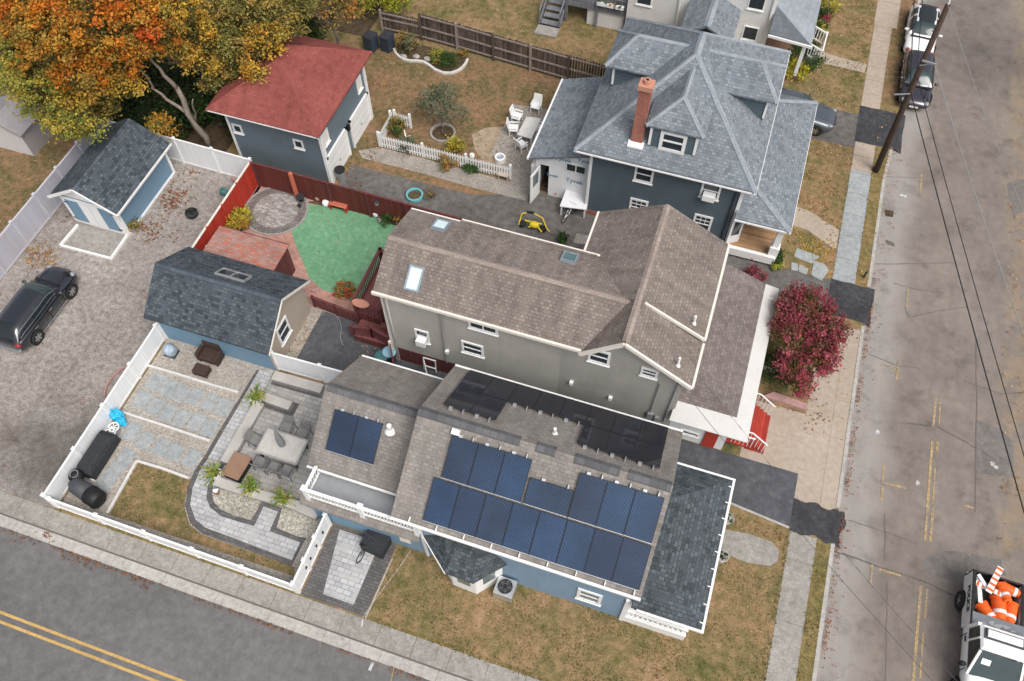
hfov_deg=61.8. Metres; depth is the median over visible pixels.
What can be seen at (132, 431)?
stepping stone
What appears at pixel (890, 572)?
yellow line
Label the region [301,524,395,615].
paver border
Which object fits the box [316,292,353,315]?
brick step
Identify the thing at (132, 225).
shrub
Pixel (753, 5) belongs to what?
window
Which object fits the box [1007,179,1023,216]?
asphalt patch
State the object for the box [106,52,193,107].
evergreen bush
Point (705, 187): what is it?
window
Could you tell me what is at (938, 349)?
street
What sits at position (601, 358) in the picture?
window
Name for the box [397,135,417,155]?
shrub
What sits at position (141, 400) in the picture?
stepping stone
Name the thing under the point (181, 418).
stepping stone
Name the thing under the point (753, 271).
shrub
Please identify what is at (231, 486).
seat wall
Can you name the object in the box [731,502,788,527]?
driveway edging
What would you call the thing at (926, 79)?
parked car
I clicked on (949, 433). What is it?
road crack
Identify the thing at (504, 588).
air conditioner
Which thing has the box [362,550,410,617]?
paint line
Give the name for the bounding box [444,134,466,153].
shrub
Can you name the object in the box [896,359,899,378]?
yellow line
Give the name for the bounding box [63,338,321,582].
patio gravel
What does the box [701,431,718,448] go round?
side door
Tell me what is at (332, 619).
pavement
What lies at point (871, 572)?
yellow line
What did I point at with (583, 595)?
window
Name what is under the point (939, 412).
yellow line
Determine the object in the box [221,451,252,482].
fire table
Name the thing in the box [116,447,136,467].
stepping stone
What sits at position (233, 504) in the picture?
stone bed
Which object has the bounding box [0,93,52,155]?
vinyl shed
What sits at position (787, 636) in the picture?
pavement
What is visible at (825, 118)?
parked suv
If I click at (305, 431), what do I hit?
patio chair
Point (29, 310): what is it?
parked suv
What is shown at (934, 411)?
yellow line
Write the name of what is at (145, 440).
stepping stone
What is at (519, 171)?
patio
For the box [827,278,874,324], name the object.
driveway apron
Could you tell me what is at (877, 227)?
kerb
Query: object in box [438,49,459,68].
shrub
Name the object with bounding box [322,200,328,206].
flower pot
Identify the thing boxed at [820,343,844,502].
pavement joint
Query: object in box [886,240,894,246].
drain cover
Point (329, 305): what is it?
slatted fence
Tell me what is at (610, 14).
wooden deck
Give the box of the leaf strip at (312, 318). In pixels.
[286,306,322,357]
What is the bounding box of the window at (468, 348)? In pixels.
[461,340,484,358]
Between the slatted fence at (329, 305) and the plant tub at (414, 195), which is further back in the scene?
the plant tub at (414, 195)
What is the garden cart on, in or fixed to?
on the driveway at (500, 211)
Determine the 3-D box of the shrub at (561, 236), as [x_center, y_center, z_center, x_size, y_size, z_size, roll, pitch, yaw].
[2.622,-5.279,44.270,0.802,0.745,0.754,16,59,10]
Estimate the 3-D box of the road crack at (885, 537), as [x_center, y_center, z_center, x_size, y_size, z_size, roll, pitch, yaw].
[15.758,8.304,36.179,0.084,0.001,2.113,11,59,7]
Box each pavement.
[0,491,540,680]
[765,531,816,680]
[794,325,859,509]
[833,169,870,283]
[851,141,874,172]
[861,25,891,108]
[874,0,900,28]
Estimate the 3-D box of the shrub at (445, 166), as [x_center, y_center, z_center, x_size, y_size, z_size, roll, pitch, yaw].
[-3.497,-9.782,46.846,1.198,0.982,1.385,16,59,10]
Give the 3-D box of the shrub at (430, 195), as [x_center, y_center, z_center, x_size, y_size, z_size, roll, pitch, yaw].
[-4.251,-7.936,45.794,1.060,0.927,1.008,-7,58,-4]
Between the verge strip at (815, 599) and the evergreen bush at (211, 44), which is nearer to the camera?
the verge strip at (815, 599)
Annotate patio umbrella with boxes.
[274,430,285,447]
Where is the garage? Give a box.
[205,29,372,183]
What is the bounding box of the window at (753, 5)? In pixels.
[746,0,765,12]
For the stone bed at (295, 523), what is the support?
on the paver border at (198, 526)
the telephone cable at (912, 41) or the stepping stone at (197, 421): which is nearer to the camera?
the stepping stone at (197, 421)
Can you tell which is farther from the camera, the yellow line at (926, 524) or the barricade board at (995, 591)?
the yellow line at (926, 524)
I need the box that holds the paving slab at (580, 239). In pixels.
[573,233,588,244]
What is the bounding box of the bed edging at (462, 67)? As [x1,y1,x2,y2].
[393,48,468,74]
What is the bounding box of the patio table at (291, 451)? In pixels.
[254,427,308,468]
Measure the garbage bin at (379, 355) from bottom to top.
0.770 m
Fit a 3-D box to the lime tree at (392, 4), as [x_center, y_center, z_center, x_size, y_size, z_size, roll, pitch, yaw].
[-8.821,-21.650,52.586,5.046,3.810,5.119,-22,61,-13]
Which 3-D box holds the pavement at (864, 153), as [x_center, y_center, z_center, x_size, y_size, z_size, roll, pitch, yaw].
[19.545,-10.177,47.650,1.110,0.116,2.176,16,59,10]
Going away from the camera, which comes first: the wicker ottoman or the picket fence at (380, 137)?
the wicker ottoman
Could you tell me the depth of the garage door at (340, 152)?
46.19 m
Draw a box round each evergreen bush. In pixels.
[61,0,176,92]
[102,96,147,128]
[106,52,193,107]
[128,88,197,140]
[153,61,223,131]
[172,1,259,81]
[212,114,232,140]
[268,1,339,40]
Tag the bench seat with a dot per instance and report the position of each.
(499, 174)
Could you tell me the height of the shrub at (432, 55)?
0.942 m
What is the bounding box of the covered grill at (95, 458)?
[76,430,120,481]
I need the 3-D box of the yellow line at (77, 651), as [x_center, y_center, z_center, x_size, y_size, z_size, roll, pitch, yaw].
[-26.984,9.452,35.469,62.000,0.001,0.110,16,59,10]
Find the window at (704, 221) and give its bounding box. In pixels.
[693,213,713,230]
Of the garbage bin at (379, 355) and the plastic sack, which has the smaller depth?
the plastic sack
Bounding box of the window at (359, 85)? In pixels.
[356,74,363,94]
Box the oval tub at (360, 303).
[352,299,368,307]
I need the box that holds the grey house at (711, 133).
[527,16,818,265]
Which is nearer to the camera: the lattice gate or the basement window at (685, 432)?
the basement window at (685, 432)
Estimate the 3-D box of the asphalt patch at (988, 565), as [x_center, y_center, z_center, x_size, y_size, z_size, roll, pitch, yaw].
[19.808,9.298,35.564,1.229,0.001,0.943,0,58,0]
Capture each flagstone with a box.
[791,262,797,270]
[794,248,818,263]
[798,265,808,274]
[811,261,828,280]
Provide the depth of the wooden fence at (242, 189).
44.26 m
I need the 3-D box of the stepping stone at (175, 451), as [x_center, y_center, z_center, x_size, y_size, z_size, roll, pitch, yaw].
[-15.018,4.988,38.120,0.715,0.034,0.818,16,59,10]
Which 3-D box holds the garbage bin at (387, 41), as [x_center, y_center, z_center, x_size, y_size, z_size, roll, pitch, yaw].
[-7.572,-18.118,51.918,0.700,1.080,0.760,23,61,14]
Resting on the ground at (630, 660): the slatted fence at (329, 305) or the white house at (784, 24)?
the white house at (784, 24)
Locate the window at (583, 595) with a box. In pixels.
[575,588,602,606]
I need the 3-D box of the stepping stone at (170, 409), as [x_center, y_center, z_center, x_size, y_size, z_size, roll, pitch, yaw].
[-15.727,3.296,39.177,0.653,0.031,0.900,21,60,13]
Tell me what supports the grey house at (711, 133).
on the ground at (630, 660)
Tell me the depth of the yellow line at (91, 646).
33.82 m
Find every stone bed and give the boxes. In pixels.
[212,486,260,519]
[277,507,320,538]
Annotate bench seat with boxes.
[497,170,508,181]
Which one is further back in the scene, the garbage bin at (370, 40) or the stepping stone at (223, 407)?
the garbage bin at (370, 40)
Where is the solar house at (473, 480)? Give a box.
[299,355,735,640]
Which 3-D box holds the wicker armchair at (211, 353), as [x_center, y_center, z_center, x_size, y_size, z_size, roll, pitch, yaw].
[-14.244,0.573,40.352,1.160,0.920,0.780,16,59,10]
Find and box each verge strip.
[796,540,830,680]
[856,146,889,285]
[882,0,916,106]
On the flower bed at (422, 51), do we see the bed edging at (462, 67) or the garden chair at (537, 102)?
the bed edging at (462, 67)
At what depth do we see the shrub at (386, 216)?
44.65 m
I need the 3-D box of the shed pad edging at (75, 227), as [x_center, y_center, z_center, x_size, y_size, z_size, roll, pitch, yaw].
[-21.674,-5.178,44.400,3.065,0.141,1.739,16,59,10]
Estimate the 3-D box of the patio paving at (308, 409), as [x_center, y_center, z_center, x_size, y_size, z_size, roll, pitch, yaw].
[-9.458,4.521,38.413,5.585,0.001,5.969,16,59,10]
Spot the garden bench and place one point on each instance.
(336, 204)
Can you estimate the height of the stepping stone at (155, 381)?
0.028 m
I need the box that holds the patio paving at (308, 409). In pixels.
[221,373,325,500]
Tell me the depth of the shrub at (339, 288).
42.25 m
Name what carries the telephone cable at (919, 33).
attached to the utility pole
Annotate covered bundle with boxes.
[163,343,179,358]
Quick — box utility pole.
[873,0,950,172]
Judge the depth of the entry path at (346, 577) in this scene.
35.36 m
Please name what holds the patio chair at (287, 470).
on the patio paving at (308, 409)
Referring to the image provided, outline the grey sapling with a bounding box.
[411,79,473,133]
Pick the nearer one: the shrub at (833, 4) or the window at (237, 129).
the window at (237, 129)
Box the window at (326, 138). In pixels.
[322,127,331,148]
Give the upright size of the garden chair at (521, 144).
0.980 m
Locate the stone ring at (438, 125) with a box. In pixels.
[430,123,455,142]
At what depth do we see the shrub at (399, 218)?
44.52 m
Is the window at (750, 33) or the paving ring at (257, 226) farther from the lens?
the window at (750, 33)
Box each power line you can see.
[934,65,1023,335]
[948,5,1023,210]
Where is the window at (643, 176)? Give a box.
[632,167,653,185]
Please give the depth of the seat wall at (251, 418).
38.33 m
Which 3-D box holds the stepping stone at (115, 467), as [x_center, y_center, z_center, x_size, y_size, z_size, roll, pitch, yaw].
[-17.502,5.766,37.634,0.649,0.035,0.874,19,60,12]
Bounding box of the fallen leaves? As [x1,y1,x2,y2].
[0,0,1023,680]
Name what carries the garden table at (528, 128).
on the patio
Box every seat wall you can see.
[213,478,318,520]
[220,403,264,464]
[262,393,293,411]
[271,371,324,395]
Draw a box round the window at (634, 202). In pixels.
[629,197,648,207]
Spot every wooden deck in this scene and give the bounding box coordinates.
[349,247,389,347]
[534,0,627,38]
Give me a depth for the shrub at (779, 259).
43.26 m
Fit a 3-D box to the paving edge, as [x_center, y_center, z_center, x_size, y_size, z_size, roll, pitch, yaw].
[-12.563,-6.942,45.553,3.440,0.050,3.440,16,59,10]
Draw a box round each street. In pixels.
[0,526,428,680]
[816,0,1023,680]
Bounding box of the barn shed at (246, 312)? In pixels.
[143,247,310,370]
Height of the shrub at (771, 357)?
1.760 m
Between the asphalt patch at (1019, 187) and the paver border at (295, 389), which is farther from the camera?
the asphalt patch at (1019, 187)
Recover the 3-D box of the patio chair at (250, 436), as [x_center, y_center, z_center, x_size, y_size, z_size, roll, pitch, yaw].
[-11.399,4.398,37.910,0.646,0.981,0.552,23,61,14]
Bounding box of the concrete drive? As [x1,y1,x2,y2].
[740,401,805,472]
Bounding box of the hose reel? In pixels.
[105,422,120,435]
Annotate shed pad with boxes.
[63,226,124,256]
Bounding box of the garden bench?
[328,201,348,213]
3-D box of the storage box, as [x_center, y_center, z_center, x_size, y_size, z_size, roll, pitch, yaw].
[-5.655,8.438,35.576,1.040,0.700,0.840,21,60,13]
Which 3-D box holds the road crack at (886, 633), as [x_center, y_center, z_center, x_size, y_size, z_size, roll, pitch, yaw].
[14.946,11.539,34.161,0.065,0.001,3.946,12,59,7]
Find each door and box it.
[61,196,100,226]
[86,203,124,233]
[327,127,351,183]
[348,92,372,147]
[530,165,540,203]
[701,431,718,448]
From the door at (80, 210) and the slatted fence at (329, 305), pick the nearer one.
the slatted fence at (329, 305)
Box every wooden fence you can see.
[192,161,257,249]
[250,162,531,236]
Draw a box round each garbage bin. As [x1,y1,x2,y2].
[334,165,345,182]
[362,29,378,53]
[375,350,386,361]
[378,29,394,53]
[382,346,396,363]
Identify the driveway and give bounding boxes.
[339,165,830,308]
[678,440,797,525]
[811,110,858,147]
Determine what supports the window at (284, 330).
in the barn shed at (246, 312)
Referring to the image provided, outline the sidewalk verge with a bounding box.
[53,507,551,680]
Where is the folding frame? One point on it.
(425, 366)
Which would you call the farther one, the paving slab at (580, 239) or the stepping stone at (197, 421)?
the paving slab at (580, 239)
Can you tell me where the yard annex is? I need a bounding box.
[203,225,294,275]
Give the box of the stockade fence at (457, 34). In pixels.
[378,9,606,78]
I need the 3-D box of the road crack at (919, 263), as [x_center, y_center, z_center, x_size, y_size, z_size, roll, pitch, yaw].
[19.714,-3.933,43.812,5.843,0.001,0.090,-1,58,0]
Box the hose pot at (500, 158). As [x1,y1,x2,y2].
[495,153,505,163]
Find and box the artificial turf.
[291,204,395,300]
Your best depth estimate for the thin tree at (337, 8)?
47.12 m
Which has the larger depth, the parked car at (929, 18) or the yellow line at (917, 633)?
the parked car at (929, 18)
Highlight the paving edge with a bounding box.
[243,187,308,235]
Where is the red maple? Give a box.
[766,280,857,404]
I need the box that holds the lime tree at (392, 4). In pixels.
[352,0,414,14]
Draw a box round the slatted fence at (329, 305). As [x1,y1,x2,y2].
[310,295,359,323]
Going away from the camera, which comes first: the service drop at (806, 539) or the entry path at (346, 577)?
the service drop at (806, 539)
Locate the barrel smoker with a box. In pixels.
[68,477,106,508]
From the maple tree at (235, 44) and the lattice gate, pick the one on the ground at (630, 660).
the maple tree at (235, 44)
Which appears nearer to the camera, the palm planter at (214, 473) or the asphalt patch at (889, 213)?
the palm planter at (214, 473)
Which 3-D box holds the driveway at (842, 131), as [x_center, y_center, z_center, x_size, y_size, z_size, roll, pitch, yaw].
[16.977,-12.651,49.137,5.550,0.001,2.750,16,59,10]
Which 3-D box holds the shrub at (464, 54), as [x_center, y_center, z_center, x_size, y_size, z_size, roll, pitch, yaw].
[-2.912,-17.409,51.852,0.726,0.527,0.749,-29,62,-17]
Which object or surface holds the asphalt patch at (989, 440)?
on the street at (938, 349)
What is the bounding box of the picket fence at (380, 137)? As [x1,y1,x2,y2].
[376,109,511,178]
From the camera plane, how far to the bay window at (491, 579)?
34.31 m
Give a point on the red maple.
(796, 314)
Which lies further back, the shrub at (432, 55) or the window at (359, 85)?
the shrub at (432, 55)
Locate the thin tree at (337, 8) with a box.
[267,0,365,43]
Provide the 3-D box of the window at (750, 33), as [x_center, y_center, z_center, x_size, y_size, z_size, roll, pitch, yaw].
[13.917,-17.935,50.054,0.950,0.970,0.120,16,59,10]
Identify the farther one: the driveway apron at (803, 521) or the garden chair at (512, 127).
the garden chair at (512, 127)
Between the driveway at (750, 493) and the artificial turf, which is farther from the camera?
the artificial turf
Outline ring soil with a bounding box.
[432,126,452,139]
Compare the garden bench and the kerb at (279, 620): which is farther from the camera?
the garden bench
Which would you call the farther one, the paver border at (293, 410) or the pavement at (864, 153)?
the pavement at (864, 153)
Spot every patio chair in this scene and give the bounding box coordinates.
[242,428,261,446]
[249,455,270,473]
[263,460,282,478]
[276,463,297,481]
[279,414,297,433]
[295,420,313,444]
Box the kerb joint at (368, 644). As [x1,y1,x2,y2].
[0,512,471,680]
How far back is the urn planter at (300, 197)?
45.59 m
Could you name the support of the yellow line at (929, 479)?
on the street at (938, 349)
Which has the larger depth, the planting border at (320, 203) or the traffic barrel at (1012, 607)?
the planting border at (320, 203)
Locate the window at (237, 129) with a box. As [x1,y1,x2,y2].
[231,123,244,135]
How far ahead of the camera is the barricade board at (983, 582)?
33.84 m
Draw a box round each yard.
[0,159,259,508]
[242,186,403,383]
[297,311,446,378]
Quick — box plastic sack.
[109,408,126,425]
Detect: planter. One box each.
[185,207,197,218]
[198,458,227,486]
[219,186,228,196]
[236,473,267,500]
[240,383,268,406]
[268,485,298,508]
[296,193,303,202]
[719,550,728,562]
[726,512,733,524]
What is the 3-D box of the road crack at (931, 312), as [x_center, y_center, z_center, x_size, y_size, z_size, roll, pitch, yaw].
[20.946,-1.650,42.388,3.114,0.001,0.659,-9,59,-6]
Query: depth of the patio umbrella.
36.68 m
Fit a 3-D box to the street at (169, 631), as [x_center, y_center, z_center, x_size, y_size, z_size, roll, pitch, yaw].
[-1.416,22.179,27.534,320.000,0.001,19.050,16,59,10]
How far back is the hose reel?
38.30 m
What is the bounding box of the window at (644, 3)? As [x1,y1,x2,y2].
[635,0,651,7]
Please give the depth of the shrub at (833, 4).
53.59 m
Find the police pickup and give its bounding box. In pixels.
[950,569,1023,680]
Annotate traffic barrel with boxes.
[975,600,996,617]
[989,594,1006,620]
[995,582,1011,603]
[1002,581,1020,597]
[1006,601,1019,623]
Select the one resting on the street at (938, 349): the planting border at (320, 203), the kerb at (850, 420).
the kerb at (850, 420)
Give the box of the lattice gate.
[388,340,394,363]
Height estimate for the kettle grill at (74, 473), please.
0.934 m
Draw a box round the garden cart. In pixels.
[518,211,549,232]
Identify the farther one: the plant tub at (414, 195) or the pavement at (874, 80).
the pavement at (874, 80)
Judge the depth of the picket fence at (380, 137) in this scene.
47.09 m
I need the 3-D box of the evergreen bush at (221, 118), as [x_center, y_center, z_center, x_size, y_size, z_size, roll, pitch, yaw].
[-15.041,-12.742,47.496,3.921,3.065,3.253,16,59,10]
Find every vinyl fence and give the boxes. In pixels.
[0,121,101,280]
[39,323,165,507]
[46,496,297,593]
[102,119,251,177]
[271,350,341,382]
[289,512,331,593]
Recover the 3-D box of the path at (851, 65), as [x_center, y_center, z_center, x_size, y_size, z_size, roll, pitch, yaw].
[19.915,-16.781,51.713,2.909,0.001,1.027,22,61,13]
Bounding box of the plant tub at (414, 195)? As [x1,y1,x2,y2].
[406,188,422,202]
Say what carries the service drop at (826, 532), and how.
attached to the taupe house at (640, 312)
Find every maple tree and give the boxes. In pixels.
[0,0,228,146]
[193,0,317,96]
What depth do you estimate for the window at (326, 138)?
44.25 m
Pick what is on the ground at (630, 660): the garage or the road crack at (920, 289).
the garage
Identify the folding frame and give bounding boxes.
[423,357,436,373]
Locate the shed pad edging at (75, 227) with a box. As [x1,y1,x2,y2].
[59,224,128,259]
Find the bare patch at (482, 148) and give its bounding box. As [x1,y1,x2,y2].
[472,126,503,164]
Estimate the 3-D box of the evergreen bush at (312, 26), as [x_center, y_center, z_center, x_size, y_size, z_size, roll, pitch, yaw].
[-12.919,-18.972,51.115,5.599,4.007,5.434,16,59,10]
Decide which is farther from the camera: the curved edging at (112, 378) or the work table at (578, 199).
the work table at (578, 199)
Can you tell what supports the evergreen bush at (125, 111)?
on the woodland floor
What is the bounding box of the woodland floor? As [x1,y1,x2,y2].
[127,0,386,151]
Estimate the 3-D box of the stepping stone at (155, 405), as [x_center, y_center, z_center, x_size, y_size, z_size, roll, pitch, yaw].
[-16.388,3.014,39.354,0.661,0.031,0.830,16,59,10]
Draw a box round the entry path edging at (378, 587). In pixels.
[365,558,392,617]
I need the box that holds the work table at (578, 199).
[560,190,586,217]
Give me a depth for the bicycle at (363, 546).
35.21 m
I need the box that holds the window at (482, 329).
[467,322,498,336]
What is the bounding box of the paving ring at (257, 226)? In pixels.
[246,188,305,233]
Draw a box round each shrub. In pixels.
[127,216,144,231]
[225,204,255,229]
[332,280,355,300]
[380,213,394,227]
[385,112,405,137]
[393,214,402,222]
[394,29,420,53]
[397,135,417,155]
[423,182,441,199]
[428,45,444,63]
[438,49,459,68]
[438,150,459,172]
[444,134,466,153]
[457,48,469,56]
[461,160,479,174]
[557,230,569,243]
[743,258,769,282]
[761,347,790,388]
[763,358,780,372]
[771,262,782,270]
[773,248,784,264]
[785,57,811,81]
[788,43,828,73]
[791,39,821,54]
[814,15,830,36]
[818,7,833,22]
[819,0,843,13]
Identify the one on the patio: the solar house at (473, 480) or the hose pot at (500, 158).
the hose pot at (500, 158)
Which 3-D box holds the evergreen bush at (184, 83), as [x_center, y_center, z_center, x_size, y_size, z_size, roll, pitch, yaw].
[-17.995,-13.909,48.195,5.274,3.662,4.028,16,59,10]
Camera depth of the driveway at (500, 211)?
45.56 m
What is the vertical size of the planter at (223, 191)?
0.571 m
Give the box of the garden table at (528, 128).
[517,117,540,146]
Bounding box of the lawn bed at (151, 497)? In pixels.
[109,463,293,575]
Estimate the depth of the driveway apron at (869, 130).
48.81 m
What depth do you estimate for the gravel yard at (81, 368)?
41.43 m
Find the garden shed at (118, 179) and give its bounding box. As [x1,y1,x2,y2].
[47,118,174,235]
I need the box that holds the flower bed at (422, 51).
[395,40,465,71]
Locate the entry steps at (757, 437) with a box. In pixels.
[725,393,775,453]
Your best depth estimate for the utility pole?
42.43 m
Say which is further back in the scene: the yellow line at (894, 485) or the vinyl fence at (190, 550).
the yellow line at (894, 485)
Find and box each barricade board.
[976,576,982,602]
[976,580,1000,596]
[977,574,987,587]
[985,566,1003,593]
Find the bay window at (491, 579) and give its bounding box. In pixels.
[447,568,502,593]
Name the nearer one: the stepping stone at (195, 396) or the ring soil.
the stepping stone at (195, 396)
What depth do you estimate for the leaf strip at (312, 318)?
41.48 m
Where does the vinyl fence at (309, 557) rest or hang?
on the ground at (630, 660)
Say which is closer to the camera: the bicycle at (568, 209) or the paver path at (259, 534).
the paver path at (259, 534)
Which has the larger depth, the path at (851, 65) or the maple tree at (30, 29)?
the path at (851, 65)
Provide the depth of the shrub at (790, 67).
50.30 m
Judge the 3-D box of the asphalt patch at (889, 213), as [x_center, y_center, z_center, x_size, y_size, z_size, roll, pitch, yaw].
[20.102,-6.766,45.581,0.501,0.001,0.461,7,58,4]
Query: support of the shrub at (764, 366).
on the ground at (630, 660)
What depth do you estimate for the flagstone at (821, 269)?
43.42 m
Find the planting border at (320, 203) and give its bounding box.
[308,201,397,224]
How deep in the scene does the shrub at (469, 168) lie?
46.69 m
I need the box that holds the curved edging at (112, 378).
[103,365,126,396]
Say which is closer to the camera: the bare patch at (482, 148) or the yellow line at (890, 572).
the yellow line at (890, 572)
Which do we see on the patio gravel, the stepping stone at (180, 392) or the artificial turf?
the stepping stone at (180, 392)
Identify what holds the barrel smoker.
on the patio gravel
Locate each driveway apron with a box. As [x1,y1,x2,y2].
[789,498,845,547]
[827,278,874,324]
[854,105,905,153]
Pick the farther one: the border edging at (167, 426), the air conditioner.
the border edging at (167, 426)
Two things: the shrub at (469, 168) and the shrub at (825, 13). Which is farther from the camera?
the shrub at (825, 13)
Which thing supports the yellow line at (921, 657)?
on the street at (938, 349)
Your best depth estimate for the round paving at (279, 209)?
45.54 m
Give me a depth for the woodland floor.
52.01 m
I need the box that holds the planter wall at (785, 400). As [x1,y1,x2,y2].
[762,392,807,411]
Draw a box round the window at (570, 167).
[566,162,585,175]
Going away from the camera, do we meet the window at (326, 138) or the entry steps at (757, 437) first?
the entry steps at (757, 437)
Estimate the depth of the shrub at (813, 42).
51.45 m
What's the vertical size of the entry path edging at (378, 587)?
0.001 m
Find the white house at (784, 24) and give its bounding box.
[625,0,828,79]
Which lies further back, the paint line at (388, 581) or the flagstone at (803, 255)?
the flagstone at (803, 255)
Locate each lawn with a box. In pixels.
[0,0,121,233]
[345,37,561,193]
[389,0,617,77]
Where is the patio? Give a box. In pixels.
[491,105,546,181]
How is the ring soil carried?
on the back lawn at (514, 75)
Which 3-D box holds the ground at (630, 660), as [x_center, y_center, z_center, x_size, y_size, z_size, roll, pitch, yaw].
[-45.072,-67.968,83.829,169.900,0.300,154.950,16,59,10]
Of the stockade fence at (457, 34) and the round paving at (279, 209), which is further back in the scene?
the stockade fence at (457, 34)
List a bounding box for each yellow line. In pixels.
[0,611,184,680]
[0,620,158,680]
[869,564,872,584]
[879,568,900,576]
[880,464,884,499]
[884,482,905,488]
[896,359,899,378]
[906,287,908,306]
[912,586,921,680]
[919,630,923,677]
[924,511,928,540]
[924,589,927,618]
[926,441,933,511]
[929,511,933,541]
[932,398,936,426]
[932,468,935,511]
[938,400,940,424]
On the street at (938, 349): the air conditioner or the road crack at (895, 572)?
the road crack at (895, 572)
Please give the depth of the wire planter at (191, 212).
45.16 m
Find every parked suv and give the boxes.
[0,265,77,352]
[781,87,836,135]
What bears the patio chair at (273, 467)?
on the patio paving at (308, 409)
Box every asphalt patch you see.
[884,210,893,216]
[923,551,974,578]
[971,553,1006,575]
[974,420,1012,476]
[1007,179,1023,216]
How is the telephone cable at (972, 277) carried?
attached to the utility pole
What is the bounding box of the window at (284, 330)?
[276,315,292,346]
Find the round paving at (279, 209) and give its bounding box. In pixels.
[253,193,298,227]
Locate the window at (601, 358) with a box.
[586,351,610,367]
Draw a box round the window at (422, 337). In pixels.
[414,328,430,347]
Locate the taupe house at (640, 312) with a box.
[371,204,778,449]
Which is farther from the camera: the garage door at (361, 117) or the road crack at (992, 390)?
the garage door at (361, 117)
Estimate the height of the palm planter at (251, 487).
0.935 m
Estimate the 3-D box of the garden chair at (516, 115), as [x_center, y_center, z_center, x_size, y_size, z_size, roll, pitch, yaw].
[0.224,-12.841,48.671,0.650,0.980,0.560,19,60,12]
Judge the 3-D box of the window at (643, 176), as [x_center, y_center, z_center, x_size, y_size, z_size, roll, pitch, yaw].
[6.425,-8.066,41.717,1.020,1.120,0.120,16,59,10]
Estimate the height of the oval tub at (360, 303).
0.100 m
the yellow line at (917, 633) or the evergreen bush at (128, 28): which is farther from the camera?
the evergreen bush at (128, 28)
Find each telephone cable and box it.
[910,0,914,82]
[910,93,1023,512]
[917,0,922,66]
[917,78,1023,455]
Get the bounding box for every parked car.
[895,48,938,108]
[900,2,942,52]
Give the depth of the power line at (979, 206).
36.33 m
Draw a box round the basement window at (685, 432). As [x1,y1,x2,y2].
[681,428,698,438]
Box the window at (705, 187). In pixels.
[698,183,721,201]
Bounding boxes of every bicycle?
[356,532,373,563]
[561,200,576,222]
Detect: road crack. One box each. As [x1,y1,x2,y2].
[834,551,955,596]
[849,520,917,543]
[869,354,917,367]
[884,514,885,560]
[885,582,887,679]
[895,283,944,292]
[900,262,953,263]
[901,422,996,460]
[904,306,966,316]
[964,381,1021,393]
[974,341,977,511]
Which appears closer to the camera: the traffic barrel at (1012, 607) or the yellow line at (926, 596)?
the traffic barrel at (1012, 607)
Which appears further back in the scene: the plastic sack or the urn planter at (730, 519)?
the plastic sack
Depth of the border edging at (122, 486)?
37.46 m
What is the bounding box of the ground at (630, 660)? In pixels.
[0,0,917,680]
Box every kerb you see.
[0,514,465,680]
[812,543,834,680]
[836,326,864,508]
[867,149,892,286]
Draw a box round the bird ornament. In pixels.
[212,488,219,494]
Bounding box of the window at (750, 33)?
[740,25,758,42]
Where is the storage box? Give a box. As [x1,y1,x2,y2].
[359,529,391,558]
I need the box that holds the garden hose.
[321,310,342,344]
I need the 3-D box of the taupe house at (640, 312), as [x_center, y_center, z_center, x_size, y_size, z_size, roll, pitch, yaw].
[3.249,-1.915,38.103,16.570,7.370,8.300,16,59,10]
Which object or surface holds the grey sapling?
on the back lawn at (514, 75)
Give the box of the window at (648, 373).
[638,366,658,380]
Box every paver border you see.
[185,370,305,565]
[240,402,298,450]
[271,382,322,397]
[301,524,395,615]
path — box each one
[190,370,299,559]
[323,530,373,604]
[358,147,529,200]
[721,529,778,565]
[793,207,838,249]
[820,51,866,72]
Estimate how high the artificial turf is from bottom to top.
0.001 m
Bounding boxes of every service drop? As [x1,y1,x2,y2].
[677,382,932,680]
[695,370,956,680]
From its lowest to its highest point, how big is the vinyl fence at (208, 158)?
1.970 m
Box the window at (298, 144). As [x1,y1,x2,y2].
[292,138,305,150]
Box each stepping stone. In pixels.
[95,470,117,491]
[107,461,124,481]
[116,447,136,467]
[120,422,142,441]
[130,390,152,408]
[134,431,155,450]
[144,372,166,390]
[145,397,165,414]
[150,437,171,456]
[157,402,179,422]
[158,378,178,396]
[163,442,185,461]
[168,383,190,402]
[170,409,191,428]
[180,448,202,468]
[184,387,204,405]
[186,412,207,430]
[199,393,219,411]
[199,418,219,437]
[213,398,233,416]
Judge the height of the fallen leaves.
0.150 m
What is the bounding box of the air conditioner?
[493,575,516,602]
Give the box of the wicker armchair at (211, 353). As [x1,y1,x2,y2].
[194,340,224,366]
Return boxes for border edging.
[106,459,188,513]
[121,410,210,442]
[147,364,238,393]
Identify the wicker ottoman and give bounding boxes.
[192,363,211,378]
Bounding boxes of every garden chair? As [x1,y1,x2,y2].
[506,117,518,136]
[509,104,522,124]
[513,137,527,153]
[530,93,542,114]
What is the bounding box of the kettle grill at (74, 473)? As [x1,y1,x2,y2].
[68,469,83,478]
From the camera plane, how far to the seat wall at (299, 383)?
39.65 m
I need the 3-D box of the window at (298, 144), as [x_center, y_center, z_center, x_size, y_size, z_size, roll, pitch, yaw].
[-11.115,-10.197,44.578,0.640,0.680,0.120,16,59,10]

